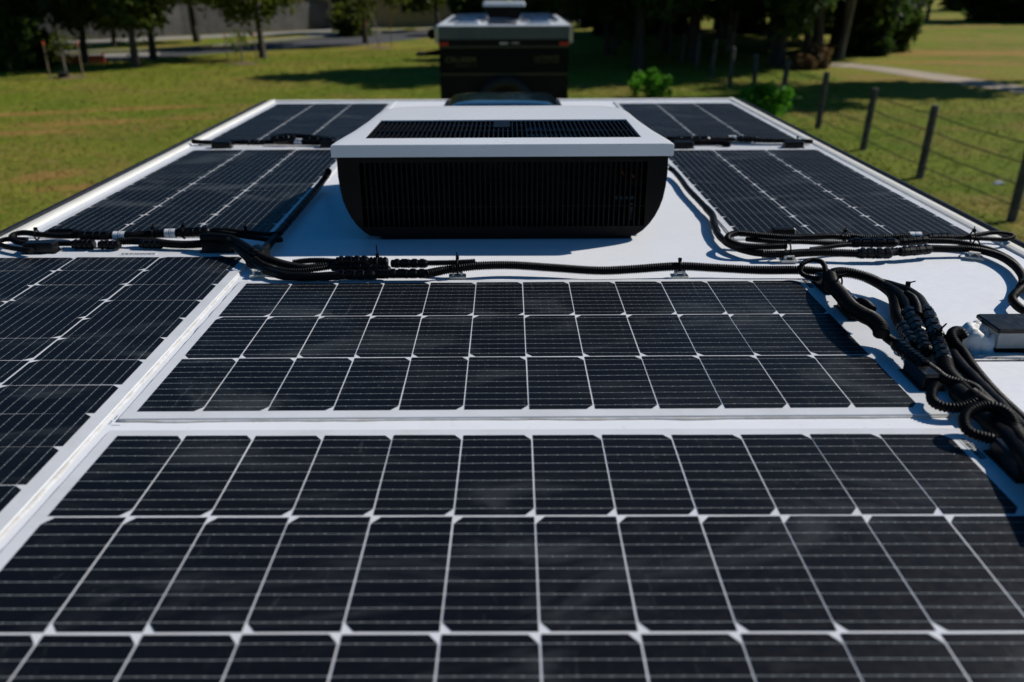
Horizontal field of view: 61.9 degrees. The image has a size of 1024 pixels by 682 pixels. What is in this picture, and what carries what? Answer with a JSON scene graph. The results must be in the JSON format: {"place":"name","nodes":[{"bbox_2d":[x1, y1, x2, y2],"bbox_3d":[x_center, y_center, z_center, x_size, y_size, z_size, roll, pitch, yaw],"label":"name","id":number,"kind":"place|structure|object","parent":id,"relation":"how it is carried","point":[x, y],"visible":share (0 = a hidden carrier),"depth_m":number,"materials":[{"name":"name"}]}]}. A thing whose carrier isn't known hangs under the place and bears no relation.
{"place":"outdoors","nodes":[
{"label":"outdoors","id":0,"kind":"place"},
{"bbox_2d":[88,52,159,56],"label":"crossover","id":1,"kind":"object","parent":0,"point":[125,54],"visible":0.5,"depth_m":41.29,"materials":[{"name":"concrete"}]},
{"bbox_2d":[37,0,244,34],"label":"house","id":2,"kind":"structure","parent":0,"point":[180,3],"depth_m":58.06,"materials":[{"name":"tile"}]},
{"bbox_2d":[54,27,397,44],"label":"footpath","id":3,"kind":"structure","parent":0,"point":[205,36],"depth_m":54.61,"materials":[{"name":"concrete"}]},
{"bbox_2d":[57,19,579,61],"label":"road","id":4,"kind":"structure","parent":0,"point":[331,42],"depth_m":47.42,"materials":[{"name":"asphalt"}]},
{"bbox_2d":[307,29,403,35],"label":"driveway","id":5,"kind":"structure","parent":0,"point":[313,34],"depth_m":57.09,"materials":[{"name":"concrete"}]},
{"bbox_2d":[291,0,452,28],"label":"house","id":6,"kind":"structure","parent":0,"point":[400,16],"depth_m":64.08,"materials":[{"name":"tile"}]},
{"bbox_2d":[330,0,351,13],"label":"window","id":7,"kind":"structure","parent":6,"relation":"in","point":[333,2],"depth_m":62.24,"materials":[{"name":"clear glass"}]},
{"bbox_2d":[400,0,420,12],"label":"window","id":8,"kind":"structure","parent":6,"relation":"in","point":[403,9],"depth_m":64.06,"materials":[{"name":"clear glass"}]},
{"bbox_2d":[0,0,1023,241],"bbox_3d":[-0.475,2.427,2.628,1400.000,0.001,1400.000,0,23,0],"label":"ground","id":9,"kind":"structure","parent":0,"point":[955,43],"depth_m":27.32,"materials":[{"name":"green plant"}]},
{"bbox_2d":[0,0,66,72],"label":"bush","id":10,"kind":"object","parent":9,"relation":"on","point":[21,45],"visible":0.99,"depth_m":33.25,"materials":[{"name":"green plant"}]},
{"bbox_2d":[38,26,86,78],"bbox_3d":[-16.601,-10.639,31.319,1.535,1.859,1.571,-20,30,-39],"label":"staked sapling","id":11,"kind":"object","parent":9,"relation":"on","point":[59,43],"visible":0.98,"depth_m":31.28,"materials":[{"name":"green plant"}]},
{"bbox_2d":[56,53,104,63],"bbox_3d":[-18.760,-12.196,36.845,2.168,0.420,0.100,-5,23,-11],"label":"safety barrier","id":12,"kind":"object","parent":9,"relation":"on","point":[94,58],"visible":0.69,"depth_m":36.88,"materials":[{"name":"orange plastic"}]},
{"bbox_2d":[45,0,125,63],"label":"lawn tree","id":13,"kind":"object","parent":9,"relation":"on","point":[68,15],"visible":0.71,"depth_m":35.31,"materials":[{"name":"green plant"}]},
{"bbox_2d":[98,21,136,47],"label":"lawn tree","id":14,"kind":"object","parent":9,"relation":"on","point":[113,43],"depth_m":45.61,"materials":[{"name":"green plant"}]},
{"bbox_2d":[87,0,184,68],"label":"lawn tree","id":15,"kind":"object","parent":9,"relation":"on","point":[128,16],"visible":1,"depth_m":34.15,"materials":[{"name":"green plant"}]},
{"bbox_2d":[147,30,157,59],"bbox_3d":[-16.871,-18.998,36.725,7.551,13.325,5.201,-5,23,-11],"label":"lawn tree","id":16,"kind":"object","parent":9,"relation":"on","point":[152,48],"visible":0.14,"depth_m":38.57,"materials":[{"name":"brown plant"}]},
{"bbox_2d":[37,1,329,40],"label":"paling fence","id":17,"kind":"object","parent":9,"relation":"on","point":[288,23],"visible":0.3,"depth_m":57.09,"materials":[{"name":"wood"}]},
{"bbox_2d":[165,0,224,41],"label":"drooping tree","id":18,"kind":"object","parent":9,"relation":"on","point":[193,25],"visible":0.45,"depth_m":49.28,"materials":[{"name":"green plant"}]},
{"bbox_2d":[224,26,260,64],"bbox_3d":[-11.520,-12.607,36.367,1.643,1.518,1.476,10,25,22],"label":"staked sapling","id":19,"kind":"object","parent":9,"relation":"on","point":[241,37],"visible":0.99,"depth_m":36.30,"materials":[{"name":"green plant"}]},
{"bbox_2d":[203,0,301,57],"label":"drooping tree","id":20,"kind":"object","parent":9,"relation":"on","point":[244,10],"visible":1,"depth_m":37.59,"materials":[{"name":"green plant"}]},
{"bbox_2d":[56,17,567,52],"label":"kerb","id":21,"kind":"structure","parent":9,"relation":"on","point":[235,43],"depth_m":46.06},
{"bbox_2d":[327,0,375,36],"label":"bush","id":22,"kind":"object","parent":9,"relation":"on","point":[345,22],"visible":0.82,"depth_m":53.51,"materials":[{"name":"green plant"}]},
{"bbox_2d":[356,0,391,48],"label":"staked sapling","id":23,"kind":"object","parent":9,"relation":"on","point":[373,8],"visible":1,"depth_m":44.53,"materials":[{"name":"green plant"}]},
{"bbox_2d":[347,0,411,42],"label":"lawn tree","id":24,"kind":"object","parent":9,"relation":"on","point":[364,33],"visible":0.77,"depth_m":46.92,"materials":[{"name":"green plant"}]},
{"bbox_2d":[405,0,447,24],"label":"lawn tree","id":25,"kind":"object","parent":9,"relation":"on","point":[425,5],"visible":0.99,"depth_m":58.43,"materials":[{"name":"green plant"}]},
{"bbox_2d":[442,0,507,20],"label":"bush","id":26,"kind":"object","parent":9,"relation":"on","point":[466,7],"visible":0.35,"depth_m":54.28,"materials":[{"name":"green plant"}]},
{"bbox_2d":[416,1,572,98],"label":"car","id":27,"kind":"object","parent":9,"relation":"on","point":[502,46],"visible":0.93,"depth_m":14.58,"materials":[{"name":"black metal"}]},
{"bbox_2d":[0,97,1023,550],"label":"caravan","id":28,"kind":"object","parent":9,"relation":"on","point":[956,289],"visible":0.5,"depth_m":1.71,"materials":[{"name":"white metal"}]},
{"bbox_2d":[48,228,76,232],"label":"cable conduit","id":29,"kind":"object","parent":28,"relation":"on","point":[65,230],"visible":0.62,"depth_m":1.83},
{"bbox_2d":[0,240,248,539],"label":"solar panel","id":30,"kind":"object","parent":28,"relation":"on","point":[90,339],"visible":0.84,"depth_m":1.34,"materials":[{"name":"glass"}]},
{"bbox_2d":[0,237,33,252],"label":"cable conduit","id":31,"kind":"object","parent":30,"relation":"on","point":[15,248],"visible":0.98,"depth_m":1.73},
{"bbox_2d":[8,227,121,249],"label":"cable conduit","id":32,"kind":"object","parent":30,"relation":"on","point":[75,243],"visible":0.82,"depth_m":1.76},
{"bbox_2d":[117,237,222,248],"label":"cable conduit","id":33,"kind":"object","parent":30,"relation":"on","point":[148,242],"visible":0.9,"depth_m":1.75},
{"bbox_2d":[72,222,209,240],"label":"cable conduit","id":34,"kind":"object","parent":28,"relation":"on","point":[183,232],"visible":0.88,"depth_m":1.78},
{"bbox_2d":[28,140,337,238],"bbox_3d":[-0.785,-0.449,2.351,0.547,0.026,1.108,0,23,0],"label":"solar panel","id":35,"kind":"object","parent":28,"relation":"on","point":[229,185],"visible":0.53,"depth_m":2.23,"materials":[{"name":"glass"}]},
{"bbox_2d":[209,222,282,242],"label":"cable conduit","id":36,"kind":"object","parent":28,"relation":"on","point":[244,235],"visible":0.82,"depth_m":1.77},
{"bbox_2d":[212,227,282,236],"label":"cable conduit","id":37,"kind":"object","parent":28,"relation":"on","point":[264,234],"visible":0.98,"depth_m":1.78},
{"bbox_2d":[191,139,319,144],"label":"cable conduit","id":38,"kind":"object","parent":28,"relation":"on","point":[242,142],"visible":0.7,"depth_m":2.86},
{"bbox_2d":[249,269,266,277],"bbox_3d":[-0.476,-0.129,1.600,0.032,0.012,0.020,-7,24,-16],"label":"cable mount","id":39,"kind":"object","parent":28,"relation":"attached to","point":[255,273],"visible":0.88,"depth_m":1.59,"materials":[{"name":"plastic"}]},
{"bbox_2d":[199,233,330,268],"bbox_3d":[-0.493,-0.167,1.656,0.338,0.042,0.071,12,26,26],"label":"cable conduit","id":40,"kind":"object","parent":28,"relation":"on","point":[251,250],"visible":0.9,"depth_m":1.64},
{"bbox_2d":[253,168,331,254],"bbox_3d":[-0.491,-0.313,1.960,0.055,0.067,0.696,0,23,1],"label":"cable conduit","id":41,"kind":"object","parent":28,"relation":"on","point":[269,243],"visible":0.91,"depth_m":1.95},
{"bbox_2d":[198,101,395,145],"bbox_3d":[-0.797,-0.879,3.395,0.546,0.005,1.109,0,23,0],"label":"solar panel","id":42,"kind":"object","parent":28,"relation":"on","point":[339,120],"visible":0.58,"depth_m":3.37,"materials":[{"name":"glass"}]},
{"bbox_2d":[270,133,336,144],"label":"cable conduit","id":43,"kind":"object","parent":28,"relation":"on","point":[295,138],"visible":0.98,"depth_m":2.84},
{"bbox_2d":[252,256,390,271],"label":"cable conduit","id":44,"kind":"object","parent":28,"relation":"on","point":[333,266],"visible":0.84,"depth_m":1.58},
{"bbox_2d":[224,237,427,280],"bbox_3d":[-0.380,-0.142,1.595,0.451,0.037,0.111,8,24,20],"label":"cable conduit","id":45,"kind":"object","parent":28,"relation":"on","point":[370,274],"visible":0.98,"depth_m":1.56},
{"bbox_2d":[292,244,427,270],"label":"cable conduit","id":46,"kind":"object","parent":28,"relation":"on","point":[403,263],"visible":0.98,"depth_m":1.59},
{"bbox_2d":[428,259,475,265],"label":"cable conduit","id":47,"kind":"object","parent":28,"relation":"on","point":[441,262],"visible":0.89,"depth_m":1.59,"materials":[{"name":"black plastic"}]},
{"bbox_2d":[449,272,465,278],"bbox_3d":[-0.101,-0.124,1.587,0.032,0.012,0.020,-1,23,-3],"label":"cable mount","id":48,"kind":"object","parent":28,"relation":"on","point":[461,275],"visible":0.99,"depth_m":1.58,"materials":[{"name":"plastic"}]},
{"bbox_2d":[330,105,673,238],"bbox_3d":[-0.021,-0.429,2.065,0.701,0.206,0.627,0,23,0],"label":"air conditioner","id":49,"kind":"object","parent":28,"relation":"on","point":[485,172],"visible":1,"depth_m":1.82,"materials":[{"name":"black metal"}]},
{"bbox_2d":[444,92,561,119],"bbox_3d":[-0.039,-0.977,3.538,0.500,0.069,0.507,0,23,0],"label":"roof hatch","id":50,"kind":"object","parent":28,"relation":"on","point":[505,99],"visible":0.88,"depth_m":3.47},
{"bbox_2d":[0,428,1023,681],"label":"solar panel","id":51,"kind":"object","parent":28,"relation":"on","point":[872,554],"visible":0.95,"depth_m":0.81,"materials":[{"name":"glass"}]},
{"bbox_2d":[957,400,1021,443],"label":"cable conduit","id":52,"kind":"object","parent":51,"relation":"on","point":[966,415],"visible":0.94,"depth_m":1.01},
{"bbox_2d":[965,388,1023,430],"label":"cable conduit","id":53,"kind":"object","parent":51,"relation":"attached to","point":[984,397],"visible":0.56,"depth_m":1.06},
{"bbox_2d":[116,272,959,422],"bbox_3d":[0.050,-0.017,1.322,1.108,0.026,0.547,0,23,0],"label":"solar panel","id":54,"kind":"object","parent":28,"relation":"on","point":[517,350],"visible":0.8,"depth_m":1.25,"materials":[{"name":"glass"}]},
{"bbox_2d":[798,257,827,286],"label":"cable conduit","id":55,"kind":"object","parent":54,"relation":"on","point":[821,262],"visible":0.89,"depth_m":1.55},
{"bbox_2d":[823,270,889,338],"bbox_3d":[0.546,-0.066,1.379,0.038,0.039,0.282,1,23,3],"label":"cable conduit","id":56,"kind":"object","parent":54,"relation":"on","point":[853,308],"visible":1,"depth_m":1.33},
{"bbox_2d":[856,297,876,310],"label":"cable conduit","id":57,"kind":"object","parent":54,"relation":"on","point":[865,302],"visible":0.65,"depth_m":1.33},
{"bbox_2d":[882,334,929,365],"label":"cable conduit","id":58,"kind":"object","parent":54,"relation":"attached to","point":[902,348],"visible":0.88,"depth_m":1.20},
{"bbox_2d":[925,362,984,412],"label":"cable conduit","id":59,"kind":"object","parent":54,"relation":"on","point":[934,401],"visible":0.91,"depth_m":1.08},
{"bbox_2d":[425,252,822,277],"bbox_3d":[0.211,-0.142,1.573,0.744,0.043,0.057,0,23,1],"label":"cable conduit","id":60,"kind":"object","parent":28,"relation":"on","point":[680,265],"visible":0.98,"depth_m":1.58,"materials":[{"name":"plastic"}]},
{"bbox_2d":[670,270,688,278],"bbox_3d":[0.311,-0.124,1.582,0.032,0.012,0.020,0,23,0],"label":"cable mount","id":61,"kind":"object","parent":28,"relation":"on","point":[678,274],"visible":1,"depth_m":1.58,"materials":[{"name":"plastic"}]},
{"bbox_2d":[671,139,730,146],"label":"cable conduit","id":62,"kind":"object","parent":28,"relation":"on","point":[712,142],"visible":0.81,"depth_m":2.83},
{"bbox_2d":[613,101,810,145],"bbox_3d":[0.729,-0.872,3.364,0.546,0.005,1.107,0,23,0],"label":"solar panel","id":63,"kind":"object","parent":28,"relation":"on","point":[664,119],"visible":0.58,"depth_m":3.34,"materials":[{"name":"glass"}]},
{"bbox_2d":[667,135,812,143],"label":"cable conduit","id":64,"kind":"object","parent":63,"relation":"on","point":[753,139],"visible":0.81,"depth_m":2.85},
{"bbox_2d":[668,166,762,256],"bbox_3d":[0.462,-0.329,2.040,0.069,0.024,0.798,0,23,0],"label":"cable conduit","id":65,"kind":"object","parent":28,"relation":"on","point":[711,214],"visible":0.97,"depth_m":1.91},
{"bbox_2d":[724,230,851,249],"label":"cable conduit","id":66,"kind":"object","parent":28,"relation":"on","point":[728,236],"visible":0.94,"depth_m":1.74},
{"bbox_2d":[779,255,797,262],"bbox_3d":[0.541,-0.162,1.670,0.032,0.012,0.020,0,23,0],"label":"cable mount","id":67,"kind":"object","parent":28,"relation":"on","point":[784,259],"visible":1,"depth_m":1.66,"materials":[{"name":"plastic"}]},
{"bbox_2d":[668,140,973,240],"bbox_3d":[0.738,-0.440,2.318,0.546,0.026,1.107,0,23,0],"label":"solar panel","id":68,"kind":"object","parent":28,"relation":"on","point":[799,186],"visible":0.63,"depth_m":2.19,"materials":[{"name":"glass"}]},
{"bbox_2d":[810,242,851,248],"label":"cable conduit","id":69,"kind":"object","parent":28,"relation":"on","point":[840,245],"visible":0.88,"depth_m":1.70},
{"bbox_2d":[745,235,928,247],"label":"cable conduit","id":70,"kind":"object","parent":28,"relation":"on","point":[877,242],"visible":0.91,"depth_m":1.72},
{"bbox_2d":[762,239,932,258],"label":"cable conduit","id":71,"kind":"object","parent":28,"relation":"on","point":[888,253],"visible":1,"depth_m":1.67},
{"bbox_2d":[770,226,953,240],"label":"cable conduit","id":72,"kind":"object","parent":28,"relation":"on","point":[786,230],"visible":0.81,"depth_m":1.75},
{"bbox_2d":[828,267,916,349],"bbox_3d":[0.604,-0.059,1.386,0.101,0.036,0.307,0,23,0],"label":"cable conduit","id":73,"kind":"object","parent":28,"relation":"on","point":[903,328],"visible":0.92,"depth_m":1.41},
{"bbox_2d":[880,281,932,356],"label":"cable conduit","id":74,"kind":"object","parent":28,"relation":"on","point":[923,345],"visible":0.9,"depth_m":1.29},
{"bbox_2d":[903,290,922,317],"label":"cable conduit","id":75,"kind":"object","parent":28,"relation":"on","point":[914,301],"visible":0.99,"depth_m":1.35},
{"bbox_2d":[884,279,952,360],"bbox_3d":[0.640,-0.043,1.331,0.053,0.042,0.340,3,23,7],"label":"cable conduit","id":76,"kind":"object","parent":28,"relation":"on","point":[936,334],"visible":0.69,"depth_m":1.28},
{"bbox_2d":[964,251,983,259],"bbox_3d":[0.913,-0.170,1.684,0.032,0.012,0.020,9,25,21],"label":"cable mount","id":77,"kind":"object","parent":28,"relation":"on","point":[970,255],"visible":1,"depth_m":1.68,"materials":[{"name":"plastic"}]},
{"bbox_2d":[927,238,1023,269],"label":"cable conduit","id":78,"kind":"object","parent":28,"relation":"on","point":[947,241],"visible":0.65,"depth_m":1.73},
{"bbox_2d":[931,235,1023,313],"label":"cable conduit","id":79,"kind":"object","parent":28,"relation":"on","point":[1015,293],"visible":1,"depth_m":1.63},
{"bbox_2d":[936,355,1023,477],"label":"cable conduit","id":80,"kind":"object","parent":28,"relation":"on","point":[945,364],"visible":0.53,"depth_m":1.15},
{"bbox_2d":[946,326,1023,419],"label":"cable conduit","id":81,"kind":"object","parent":28,"relation":"on","point":[953,333],"visible":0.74,"depth_m":1.20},
{"bbox_2d":[954,226,1015,241],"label":"cable conduit","id":82,"kind":"object","parent":28,"relation":"on","point":[971,236],"visible":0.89,"depth_m":1.76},
{"bbox_2d":[947,341,1023,426],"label":"cable conduit","id":83,"kind":"object","parent":28,"relation":"on","point":[964,369],"visible":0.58,"depth_m":1.15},
{"bbox_2d":[948,384,1023,474],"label":"cable conduit","id":84,"kind":"object","parent":28,"relation":"on","point":[988,421],"visible":0.76,"depth_m":1.01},
{"bbox_2d":[962,320,1018,354],"bbox_3d":[0.700,-0.011,1.279,0.100,0.038,0.076,0,23,0],"label":"sealant lump","id":85,"kind":"object","parent":28,"relation":"on","point":[979,340],"visible":0.55,"depth_m":1.26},
{"bbox_2d":[972,353,1023,359],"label":"sealant smear","id":86,"kind":"object","parent":28,"relation":"on","point":[1014,356],"visible":0.82,"depth_m":1.24},
{"bbox_2d":[976,314,1023,351],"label":"cable entry box","id":87,"kind":"object","parent":28,"relation":"on","point":[1007,330],"visible":0.86,"depth_m":1.26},
{"bbox_2d":[984,390,1023,442],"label":"cable conduit","id":88,"kind":"object","parent":28,"relation":"on","point":[1019,432],"visible":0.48,"depth_m":0.98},
{"bbox_2d":[511,0,574,32],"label":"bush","id":89,"kind":"object","parent":9,"relation":"on","point":[552,12],"visible":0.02,"depth_m":51.59,"materials":[{"name":"green plant"}]},
{"bbox_2d":[516,0,604,29],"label":"gum tree","id":90,"kind":"object","parent":9,"relation":"on","point":[585,12],"visible":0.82,"depth_m":34.80,"materials":[{"name":"green plant"}]},
{"bbox_2d":[583,1,611,34],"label":"bush","id":91,"kind":"object","parent":9,"relation":"on","point":[598,29],"visible":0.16,"depth_m":54.53,"materials":[{"name":"green plant"}]},
{"bbox_2d":[627,67,673,97],"bbox_3d":[4.180,-7.694,25.453,1.388,0.986,1.346,11,25,25],"label":"shrub","id":92,"kind":"object","parent":9,"relation":"on","point":[654,86],"visible":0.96,"depth_m":25.26,"materials":[{"name":"green plant"}]},
{"bbox_2d":[601,0,712,68],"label":"gum tree","id":93,"kind":"object","parent":9,"relation":"on","point":[632,22],"visible":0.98,"depth_m":33.68,"materials":[{"name":"green plant"}]},
{"bbox_2d":[664,0,749,60],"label":"gum tree","id":94,"kind":"object","parent":9,"relation":"on","point":[719,7],"visible":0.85,"depth_m":36.28,"materials":[{"name":"brown plant"}]},
{"bbox_2d":[715,0,761,37],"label":"gum tree","id":95,"kind":"object","parent":9,"relation":"on","point":[721,30],"visible":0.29,"depth_m":51.01,"materials":[{"name":"green plant"}]},
{"bbox_2d":[725,0,762,51],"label":"pale gum tree","id":96,"kind":"object","parent":9,"relation":"on","point":[730,39],"visible":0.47,"depth_m":41.42,"materials":[{"name":"brown plant"}]},
{"bbox_2d":[728,81,801,116],"bbox_3d":[6.495,-6.212,21.986,1.778,0.930,1.511,1,23,4],"label":"shrub","id":97,"kind":"object","parent":9,"relation":"on","point":[768,98],"visible":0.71,"depth_m":21.73,"materials":[{"name":"green plant"}]},
{"bbox_2d":[735,0,844,67],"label":"gum tree","id":98,"kind":"object","parent":9,"relation":"on","point":[790,16],"visible":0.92,"depth_m":32.61,"materials":[{"name":"green plant"}]},
{"bbox_2d":[783,52,819,69],"bbox_3d":[11.283,-10.886,33.231,1.148,0.729,1.243,-10,25,-21],"label":"dry bush","id":99,"kind":"object","parent":9,"relation":"on","point":[802,61],"visible":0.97,"depth_m":33.00,"materials":[{"name":"brown plant"}]},
{"bbox_2d":[796,43,833,68],"bbox_3d":[12.086,-11.363,34.017,1.639,1.041,1.776,15,27,31],"label":"dry bush","id":100,"kind":"object","parent":9,"relation":"on","point":[821,54],"visible":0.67,"depth_m":33.55,"materials":[{"name":"brown plant"}]},
{"bbox_2d":[802,1,837,49],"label":"gum tree","id":101,"kind":"object","parent":9,"relation":"on","point":[817,38],"visible":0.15,"depth_m":35.88,"materials":[{"name":"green plant"}]},
{"bbox_2d":[804,10,835,33],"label":"bush","id":102,"kind":"object","parent":9,"relation":"on","point":[828,26],"visible":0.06,"depth_m":54.49,"materials":[{"name":"green plant"}]},
{"bbox_2d":[824,0,844,44],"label":"gum tree","id":103,"kind":"object","parent":9,"relation":"on","point":[834,36],"visible":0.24,"depth_m":45.45,"materials":[{"name":"green plant"}]},
{"bbox_2d":[659,24,1023,221],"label":"wire fence","id":104,"kind":"object","parent":9,"relation":"on","point":[1015,204],"visible":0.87,"depth_m":17.33,"materials":[{"name":"wood"}]},
{"bbox_2d":[836,0,855,58],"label":"pale gum tree","id":105,"kind":"object","parent":9,"relation":"on","point":[847,22],"visible":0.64,"depth_m":37.45,"materials":[{"name":"brown plant"}]},
{"bbox_2d":[834,1,905,55],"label":"bush","id":106,"kind":"object","parent":9,"relation":"on","point":[866,39],"visible":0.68,"depth_m":38.77,"materials":[{"name":"green plant"}]},
{"bbox_2d":[844,0,913,54],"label":"gum tree","id":107,"kind":"object","parent":9,"relation":"on","point":[877,8],"visible":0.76,"depth_m":38.05,"materials":[{"name":"green plant"}]},
{"bbox_2d":[838,0,927,51],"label":"bush","id":108,"kind":"object","parent":9,"relation":"on","point":[909,28],"visible":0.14,"depth_m":40.61,"materials":[{"name":"green plant"}]},
{"bbox_2d":[838,0,934,40],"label":"bush","id":109,"kind":"object","parent":9,"relation":"on","point":[922,4],"visible":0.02,"depth_m":42.69,"materials":[{"name":"green plant"}]},
{"bbox_2d":[937,0,962,10],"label":"bush","id":110,"kind":"object","parent":9,"relation":"on","point":[950,5],"visible":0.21,"depth_m":93.83,"materials":[{"name":"green plant"}]},
{"bbox_2d":[955,0,1023,20],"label":"bush","id":111,"kind":"object","parent":9,"relation":"on","point":[995,10],"visible":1,"depth_m":69.74,"materials":[{"name":"green plant"}]},
{"bbox_2d":[828,63,1023,92],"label":"park path","id":112,"kind":"structure","parent":0,"point":[964,81],"depth_m":30.42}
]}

